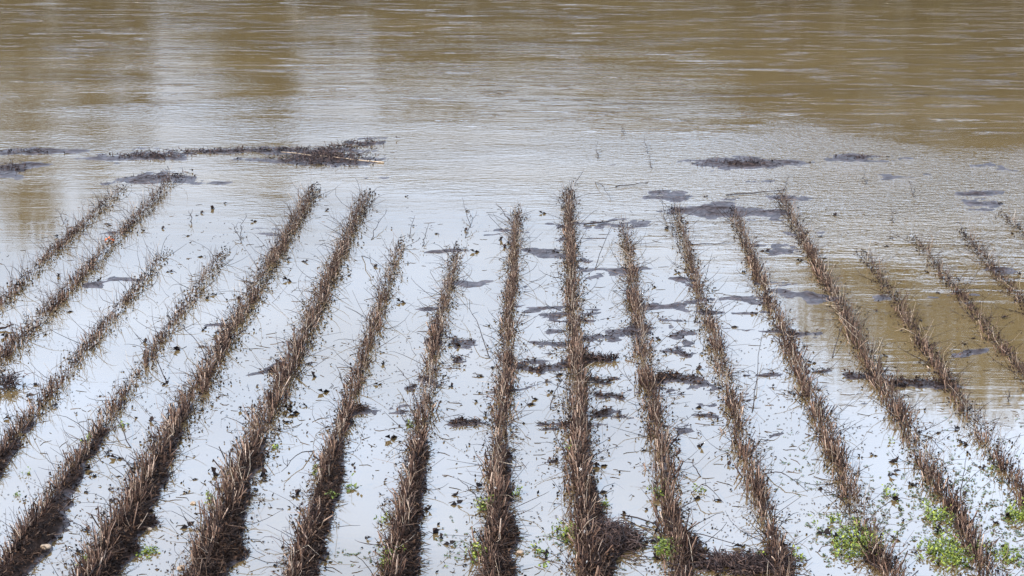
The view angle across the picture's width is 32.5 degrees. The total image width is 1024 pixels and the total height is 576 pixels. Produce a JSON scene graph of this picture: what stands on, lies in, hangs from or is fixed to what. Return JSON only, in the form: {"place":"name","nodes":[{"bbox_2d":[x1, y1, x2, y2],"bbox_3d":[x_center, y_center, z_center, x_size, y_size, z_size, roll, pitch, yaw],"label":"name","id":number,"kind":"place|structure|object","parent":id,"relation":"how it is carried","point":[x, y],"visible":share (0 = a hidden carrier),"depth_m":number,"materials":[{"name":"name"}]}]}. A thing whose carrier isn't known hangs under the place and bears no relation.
{"place":"outdoors","nodes":[
{"label":"outdoors","id":0,"kind":"place"},
{"bbox_2d":[0,137,1022,575],"bbox_3d":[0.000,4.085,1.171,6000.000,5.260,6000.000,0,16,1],"label":"ground","id":1,"kind":"structure","parent":0,"point":[724,209],"depth_m":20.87,"materials":[{"name":"soil"}]},
{"bbox_2d":[40,544,50,549],"bbox_3d":[-3.736,2.073,14.058,0.087,0.042,0.070,0,16,1],"label":"soil clod","id":2,"kind":"object","parent":1,"relation":"on","point":[47,546],"visible":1,"depth_m":14.04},
{"bbox_2d":[0,175,131,322],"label":"stubble row","id":3,"kind":"object","parent":1,"relation":"on","point":[67,236],"visible":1,"depth_m":23.11,"materials":[{"name":"plant"}]},
{"bbox_2d":[0,234,185,477],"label":"stubble row","id":4,"kind":"object","parent":1,"relation":"on","point":[50,391],"visible":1,"depth_m":18.05,"materials":[{"name":"plant"}]},
{"bbox_2d":[0,168,186,377],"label":"stubble row","id":5,"kind":"object","parent":1,"relation":"on","point":[59,294],"visible":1,"depth_m":21.51,"materials":[{"name":"plant"}]},
{"bbox_2d":[0,240,251,575],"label":"stubble row","id":6,"kind":"object","parent":1,"relation":"on","point":[20,534],"visible":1,"depth_m":15.73,"materials":[{"name":"plant"}]},
{"bbox_2d":[39,178,337,575],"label":"stubble row","id":7,"kind":"object","parent":1,"relation":"on","point":[179,414],"visible":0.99,"depth_m":16.42,"materials":[{"name":"plant"}]},
{"bbox_2d":[156,176,387,575],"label":"stubble row","id":8,"kind":"object","parent":1,"relation":"on","point":[221,512],"visible":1,"depth_m":16.59,"materials":[{"name":"plant"}]},
{"bbox_2d":[239,231,418,575],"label":"stubble row","id":9,"kind":"object","parent":1,"relation":"on","point":[347,409],"visible":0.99,"depth_m":15.98,"materials":[{"name":"plant"}]},
{"bbox_2d":[285,152,383,162],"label":"pale reed","id":10,"kind":"object","parent":1,"relation":"on","point":[345,158],"visible":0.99,"depth_m":28.62,"materials":[{"name":"beige plant"}]},
{"bbox_2d":[377,542,405,568],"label":"green weed","id":11,"kind":"object","parent":1,"relation":"on","point":[386,557],"visible":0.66,"depth_m":13.85,"materials":[{"name":"green plant"}]},
{"bbox_2d":[312,239,488,575],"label":"stubble row","id":12,"kind":"object","parent":1,"relation":"on","point":[435,329],"visible":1,"depth_m":16.07,"materials":[{"name":"plant"}]},
{"bbox_2d":[441,201,583,575],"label":"stubble row","id":13,"kind":"object","parent":1,"relation":"on","point":[495,467],"visible":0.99,"depth_m":16.47,"materials":[{"name":"plant"}]},
{"bbox_2d":[529,179,686,575],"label":"stubble row","id":14,"kind":"object","parent":1,"relation":"on","point":[577,434],"visible":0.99,"depth_m":16.64,"materials":[{"name":"plant"}]},
{"bbox_2d":[584,348,636,362],"bbox_3d":[1.052,0.725,18.696,0.636,0.164,0.388,0,16,1],"label":"debris mat","id":15,"kind":"object","parent":1,"relation":"on","point":[614,357],"visible":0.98,"depth_m":18.69,"materials":[{"name":"brown plant"}]},
{"bbox_2d":[597,212,772,575],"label":"stubble row","id":16,"kind":"object","parent":1,"relation":"on","point":[654,408],"visible":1,"depth_m":16.61,"materials":[{"name":"plant"}]},
{"bbox_2d":[650,197,829,575],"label":"stubble row","id":17,"kind":"object","parent":1,"relation":"on","point":[732,402],"visible":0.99,"depth_m":16.71,"materials":[{"name":"plant"}]},
{"bbox_2d":[702,197,918,575],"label":"stubble row","id":18,"kind":"object","parent":1,"relation":"on","point":[838,459],"visible":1,"depth_m":16.65,"materials":[{"name":"plant"}]},
{"bbox_2d":[760,184,1023,575],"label":"stubble row","id":19,"kind":"object","parent":1,"relation":"on","point":[972,538],"visible":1,"depth_m":17.11,"materials":[{"name":"plant"}]},
{"bbox_2d":[851,245,1023,518],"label":"stubble row","id":20,"kind":"object","parent":1,"relation":"on","point":[1001,456],"visible":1,"depth_m":17.83,"materials":[{"name":"plant"}]},
{"bbox_2d":[887,227,1023,391],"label":"stubble row","id":21,"kind":"object","parent":1,"relation":"on","point":[1004,348],"visible":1,"depth_m":20.20,"materials":[{"name":"plant"}]},
{"bbox_2d":[938,224,1023,315],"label":"stubble row","id":22,"kind":"object","parent":1,"relation":"on","point":[998,274],"visible":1,"depth_m":22.05,"materials":[{"name":"plant"}]},
{"bbox_2d":[989,205,1023,245],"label":"stubble row","id":23,"kind":"object","parent":1,"relation":"on","point":[1014,223],"visible":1,"depth_m":24.37,"materials":[{"name":"plant"}]},
{"bbox_2d":[0,0,1023,575],"bbox_3d":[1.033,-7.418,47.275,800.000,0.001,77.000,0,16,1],"label":"water","id":24,"kind":"structure","parent":0,"point":[482,108],"depth_m":24.06,"materials":[{"name":"liquid"}]},
{"bbox_2d":[0,368,33,397],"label":"debris mat","id":25,"kind":"object","parent":24,"relation":"on","point":[8,380],"visible":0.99,"depth_m":17.82,"materials":[{"name":"brown plant"}]},
{"bbox_2d":[0,145,70,175],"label":"debris mat","id":26,"kind":"object","parent":24,"relation":"on","point":[37,150],"visible":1,"depth_m":28.63,"materials":[{"name":"brown plant"}]},
{"bbox_2d":[102,399,131,447],"bbox_3d":[-3.797,1.267,16.707,0.075,0.165,1.153,-7,18,-24],"label":"twig","id":27,"kind":"object","parent":24,"relation":"on","point":[119,423],"visible":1,"depth_m":16.55,"materials":[{"name":"brown wood"}]},
{"bbox_2d":[105,445,132,476],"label":"twig","id":28,"kind":"object","parent":24,"relation":"on","point":[122,459],"visible":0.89,"depth_m":15.58,"materials":[{"name":"wood"}]},
{"bbox_2d":[134,543,159,560],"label":"green weed","id":29,"kind":"object","parent":24,"relation":"on","point":[147,549],"visible":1,"depth_m":14.02,"materials":[{"name":"green plant"}]},
{"bbox_2d":[135,334,169,383],"bbox_3d":[-3.865,0.728,18.583,0.114,0.167,1.590,-7,18,-24],"label":"twig","id":30,"kind":"object","parent":24,"relation":"on","point":[156,360],"visible":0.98,"depth_m":18.30,"materials":[{"name":"brown wood"}]},
{"bbox_2d":[116,166,195,179],"bbox_3d":[-5.537,-1.797,27.553,1.254,0.139,0.868,0,16,1],"label":"debris mat","id":31,"kind":"object","parent":24,"relation":"on","point":[166,174],"visible":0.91,"depth_m":27.41,"materials":[{"name":"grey plant"}]},
{"bbox_2d":[179,521,194,528],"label":"dead leaf","id":32,"kind":"object","parent":24,"relation":"on","point":[184,526],"visible":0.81,"depth_m":14.49,"materials":[{"name":"brown plant"}]},
{"bbox_2d":[176,322,208,363],"bbox_3d":[-3.474,0.577,19.030,0.154,0.210,1.367,-6,17,-20],"label":"twig","id":33,"kind":"object","parent":24,"relation":"on","point":[194,338],"visible":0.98,"depth_m":18.95,"materials":[{"name":"brown wood"}]},
{"bbox_2d":[204,490,213,502],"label":"green weed","id":34,"kind":"object","parent":24,"relation":"on","point":[208,496],"visible":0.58,"depth_m":15.05,"materials":[{"name":"plant"}]},
{"bbox_2d":[211,467,218,476],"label":"dead leaf","id":35,"kind":"object","parent":24,"relation":"on","point":[214,470],"visible":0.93,"depth_m":15.62,"materials":[{"name":"brown plant"}]},
{"bbox_2d":[85,143,352,160],"bbox_3d":[-4.854,-2.264,29.154,4.455,0.169,0.908,-2,16,-9],"label":"debris mat","id":36,"kind":"object","parent":24,"relation":"on","point":[131,155],"visible":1,"depth_m":29.26,"materials":[{"name":"brown plant"}]},
{"bbox_2d":[261,467,265,476],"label":"dead leaf","id":37,"kind":"object","parent":24,"relation":"on","point":[263,471],"visible":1,"depth_m":15.62,"materials":[{"name":"brown plant"}]},
{"bbox_2d":[281,451,312,471],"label":"twig","id":38,"kind":"object","parent":24,"relation":"on","point":[292,458],"visible":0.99,"depth_m":15.72,"materials":[{"name":"wood"}]},
{"bbox_2d":[230,135,401,167],"bbox_3d":[-3.224,-2.299,29.234,2.689,0.184,2.534,0,16,1],"label":"debris mat","id":39,"kind":"object","parent":24,"relation":"on","point":[327,153],"visible":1,"depth_m":28.88,"materials":[{"name":"brown plant"}]},
{"bbox_2d":[336,366,347,403],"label":"twig","id":40,"kind":"object","parent":24,"relation":"on","point":[342,382],"visible":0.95,"depth_m":17.61,"materials":[{"name":"brown wood"}]},
{"bbox_2d":[346,472,361,491],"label":"green weed","id":41,"kind":"object","parent":24,"relation":"on","point":[351,485],"visible":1,"depth_m":15.26,"materials":[{"name":"green plant"}]},
{"bbox_2d":[373,511,391,522],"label":"green weed","id":42,"kind":"object","parent":24,"relation":"on","point":[383,517],"visible":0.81,"depth_m":14.58,"materials":[{"name":"green plant"}]},
{"bbox_2d":[394,366,417,404],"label":"twig","id":43,"kind":"object","parent":24,"relation":"on","point":[409,383],"visible":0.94,"depth_m":17.58,"materials":[{"name":"brown wood"}]},
{"bbox_2d":[426,528,439,533],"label":"dead leaf","id":44,"kind":"object","parent":24,"relation":"on","point":[435,530],"visible":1,"depth_m":14.37,"materials":[{"name":"brown plant"}]},
{"bbox_2d":[444,540,454,544],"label":"dead leaf","id":45,"kind":"object","parent":24,"relation":"on","point":[448,543],"visible":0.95,"depth_m":14.17,"materials":[{"name":"plant"}]},
{"bbox_2d":[451,500,462,505],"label":"dead leaf","id":46,"kind":"object","parent":24,"relation":"on","point":[458,502],"visible":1,"depth_m":14.96,"materials":[{"name":"brown plant"}]},
{"bbox_2d":[458,478,483,511],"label":"twig","id":47,"kind":"object","parent":24,"relation":"on","point":[472,492],"visible":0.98,"depth_m":14.94,"materials":[{"name":"wood"}]},
{"bbox_2d":[454,539,488,564],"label":"green weed","id":48,"kind":"object","parent":24,"relation":"on","point":[473,553],"visible":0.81,"depth_m":13.97,"materials":[{"name":"green plant"}]},
{"bbox_2d":[465,299,489,357],"bbox_3d":[-0.389,0.401,19.538,0.116,0.270,1.684,-2,16,-7],"label":"twig","id":49,"kind":"object","parent":24,"relation":"on","point":[479,328],"visible":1,"depth_m":19.26,"materials":[{"name":"brown wood"}]},
{"bbox_2d":[466,494,493,511],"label":"green weed","id":50,"kind":"object","parent":24,"relation":"on","point":[481,504],"visible":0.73,"depth_m":14.91,"materials":[{"name":"green plant"}]},
{"bbox_2d":[512,485,522,494],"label":"green weed","id":51,"kind":"object","parent":24,"relation":"on","point":[517,492],"visible":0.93,"depth_m":15.16,"materials":[{"name":"green plant"}]},
{"bbox_2d":[531,544,548,567],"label":"green weed","id":52,"kind":"object","parent":24,"relation":"on","point":[539,549],"visible":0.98,"depth_m":13.99,"materials":[{"name":"green plant"}]},
{"bbox_2d":[540,549,548,559],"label":"dead leaf","id":53,"kind":"object","parent":24,"relation":"on","point":[546,551],"visible":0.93,"depth_m":13.95,"materials":[{"name":"brown plant"}]},
{"bbox_2d":[550,378,563,408],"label":"twig","id":54,"kind":"object","parent":24,"relation":"on","point":[554,392],"visible":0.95,"depth_m":17.43,"materials":[{"name":"wood"}]},
{"bbox_2d":[543,518,578,542],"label":"green weed","id":55,"kind":"object","parent":24,"relation":"on","point":[565,530],"visible":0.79,"depth_m":14.36,"materials":[{"name":"green plant"}]},
{"bbox_2d":[583,220,615,224],"bbox_3d":[1.252,-0.923,24.473,0.505,0.083,0.107,-5,17,-16],"label":"stick","id":56,"kind":"object","parent":24,"relation":"on","point":[598,222],"visible":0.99,"depth_m":24.48,"materials":[{"name":"brown wood"}]},
{"bbox_2d":[595,222,613,267],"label":"twig","id":57,"kind":"object","parent":24,"relation":"on","point":[602,247],"visible":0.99,"depth_m":22.86,"materials":[{"name":"wood"}]},
{"bbox_2d":[573,510,664,570],"bbox_3d":[0.834,1.995,14.182,0.780,0.227,0.978,9,18,28],"label":"debris mat","id":58,"kind":"object","parent":24,"relation":"on","point":[622,529],"visible":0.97,"depth_m":14.15,"materials":[{"name":"brown plant"}]},
{"bbox_2d":[627,322,646,367],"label":"twig","id":59,"kind":"object","parent":24,"relation":"on","point":[639,341],"visible":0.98,"depth_m":18.88,"materials":[{"name":"brown wood"}]},
{"bbox_2d":[646,478,665,497],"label":"green weed","id":60,"kind":"object","parent":24,"relation":"on","point":[657,492],"visible":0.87,"depth_m":15.11,"materials":[{"name":"green plant"}]},
{"bbox_2d":[649,536,664,543],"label":"dead leaf","id":61,"kind":"object","parent":24,"relation":"on","point":[652,541],"visible":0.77,"depth_m":14.22,"materials":[{"name":"brown plant"}]},
{"bbox_2d":[645,535,681,560],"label":"green weed","id":62,"kind":"object","parent":24,"relation":"on","point":[661,542],"visible":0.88,"depth_m":14.01,"materials":[{"name":"green plant"}]},
{"bbox_2d":[665,223,680,251],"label":"twig","id":63,"kind":"object","parent":24,"relation":"on","point":[674,234],"visible":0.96,"depth_m":23.53,"materials":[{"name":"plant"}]},
{"bbox_2d":[327,404,1023,575],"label":"floating weed","id":64,"kind":"object","parent":24,"relation":"on","point":[903,527],"visible":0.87,"depth_m":14.67,"materials":[{"name":"green plant"}]},
{"bbox_2d":[620,514,739,545],"bbox_3d":[1.378,1.968,14.345,1.208,0.097,0.088,15,22,41],"label":"stick","id":65,"kind":"object","parent":24,"relation":"on","point":[672,527],"visible":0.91,"depth_m":14.45,"materials":[{"name":"brown wood"}]},
{"bbox_2d":[692,483,706,491],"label":"green weed","id":66,"kind":"object","parent":24,"relation":"on","point":[700,488],"visible":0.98,"depth_m":15.25,"materials":[{"name":"green plant"}]},
{"bbox_2d":[694,255,711,322],"bbox_3d":[2.305,-0.016,21.102,0.196,0.208,2.377,2,16,6],"label":"twig","id":67,"kind":"object","parent":24,"relation":"on","point":[701,290],"visible":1,"depth_m":20.98,"materials":[{"name":"wood"}]},
{"bbox_2d":[692,479,723,502],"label":"twig","id":68,"kind":"object","parent":24,"relation":"on","point":[708,487],"visible":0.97,"depth_m":15.04,"materials":[{"name":"wood"}]},
{"bbox_2d":[690,241,734,244],"bbox_3d":[2.665,-0.603,23.409,0.635,0.060,0.054,-1,16,-5],"label":"stick","id":69,"kind":"object","parent":24,"relation":"on","point":[709,243],"visible":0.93,"depth_m":23.42,"materials":[{"name":"brown wood"}]},
{"bbox_2d":[660,538,832,575],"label":"debris mat","id":70,"kind":"object","parent":24,"relation":"on","point":[718,561],"visible":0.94,"depth_m":13.74,"materials":[{"name":"brown plant"}]},
{"bbox_2d":[690,154,810,166],"bbox_3d":[3.860,-2.061,28.434,1.956,0.142,0.855,-4,16,-13],"label":"debris mat","id":71,"kind":"object","parent":24,"relation":"on","point":[738,161],"visible":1,"depth_m":28.37,"materials":[{"name":"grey plant"}]},
{"bbox_2d":[726,189,785,195],"bbox_3d":[3.668,-1.433,26.318,0.963,0.041,0.031,-4,17,-14],"label":"stick","id":72,"kind":"object","parent":24,"relation":"on","point":[750,193],"visible":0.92,"depth_m":26.28,"materials":[{"name":"brown wood"}]},
{"bbox_2d":[751,328,763,412],"bbox_3d":[2.504,0.812,18.153,0.101,0.242,2.176,3,16,10],"label":"twig","id":73,"kind":"object","parent":24,"relation":"on","point":[757,375],"visible":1,"depth_m":17.78,"materials":[{"name":"wood"}]},
{"bbox_2d":[765,467,807,491],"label":"twig","id":74,"kind":"object","parent":24,"relation":"on","point":[786,475],"visible":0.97,"depth_m":15.42,"materials":[{"name":"wood"}]},
{"bbox_2d":[792,544,806,561],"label":"green weed","id":75,"kind":"object","parent":24,"relation":"on","point":[800,556],"visible":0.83,"depth_m":13.96,"materials":[{"name":"green plant"}]},
{"bbox_2d":[816,528,833,534],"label":"dead leaf","id":76,"kind":"object","parent":24,"relation":"on","point":[826,531],"visible":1,"depth_m":14.38,"materials":[{"name":"brown plant"}]},
{"bbox_2d":[826,513,842,522],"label":"green weed","id":77,"kind":"object","parent":24,"relation":"on","point":[832,518],"visible":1,"depth_m":14.61,"materials":[{"name":"green plant"}]},
{"bbox_2d":[832,315,847,357],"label":"twig","id":78,"kind":"object","parent":24,"relation":"on","point":[838,337],"visible":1,"depth_m":19.21,"materials":[{"name":"wood"}]},
{"bbox_2d":[810,515,897,562],"bbox_3d":[2.800,2.016,14.139,0.712,0.180,0.723,0,16,1],"label":"green weed","id":79,"kind":"object","parent":24,"relation":"on","point":[836,544],"visible":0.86,"depth_m":14.13,"materials":[{"name":"green plant"}]},
{"bbox_2d":[835,153,892,159],"bbox_3d":[5.784,-2.170,28.812,0.961,0.144,0.379,0,16,1],"label":"debris mat","id":80,"kind":"object","parent":24,"relation":"on","point":[858,156],"visible":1,"depth_m":28.85,"materials":[{"name":"grey plant"}]},
{"bbox_2d":[881,480,898,499],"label":"green weed","id":81,"kind":"object","parent":24,"relation":"on","point":[886,491],"visible":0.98,"depth_m":15.16,"materials":[{"name":"green plant"}]},
{"bbox_2d":[888,456,898,462],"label":"dead leaf","id":82,"kind":"object","parent":24,"relation":"on","point":[894,460],"visible":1,"depth_m":15.90,"materials":[{"name":"brown plant"}]},
{"bbox_2d":[919,433,942,450],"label":"twig","id":83,"kind":"object","parent":24,"relation":"on","point":[932,439],"visible":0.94,"depth_m":16.25,"materials":[{"name":"brown wood"}]},
{"bbox_2d":[920,499,956,529],"bbox_3d":[3.593,1.884,14.660,0.340,0.134,0.479,0,16,1],"label":"green weed","id":84,"kind":"object","parent":24,"relation":"on","point":[934,513],"visible":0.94,"depth_m":14.63,"materials":[{"name":"green plant"}]},
{"bbox_2d":[914,527,992,575],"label":"green weed","id":85,"kind":"object","parent":24,"relation":"on","point":[950,553],"visible":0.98,"depth_m":13.93,"materials":[{"name":"green plant"}]},
{"bbox_2d":[959,460,970,498],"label":"twig","id":86,"kind":"object","parent":24,"relation":"on","point":[962,480],"visible":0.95,"depth_m":15.29,"materials":[{"name":"brown wood"}]},
{"bbox_2d":[983,538,1021,565],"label":"green weed","id":87,"kind":"object","parent":24,"relation":"on","point":[1005,550],"visible":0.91,"depth_m":13.92,"materials":[{"name":"green plant"}]},
{"bbox_2d":[1003,497,1023,523],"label":"green weed","id":88,"kind":"object","parent":24,"relation":"on","point":[1013,512],"visible":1,"depth_m":14.67,"materials":[{"name":"green plant"}]},
{"bbox_2d":[0,204,1023,575],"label":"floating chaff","id":89,"kind":"object","parent":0,"point":[538,428],"visible":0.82,"depth_m":16.72,"materials":[{"name":"beige plant"}]}
]}

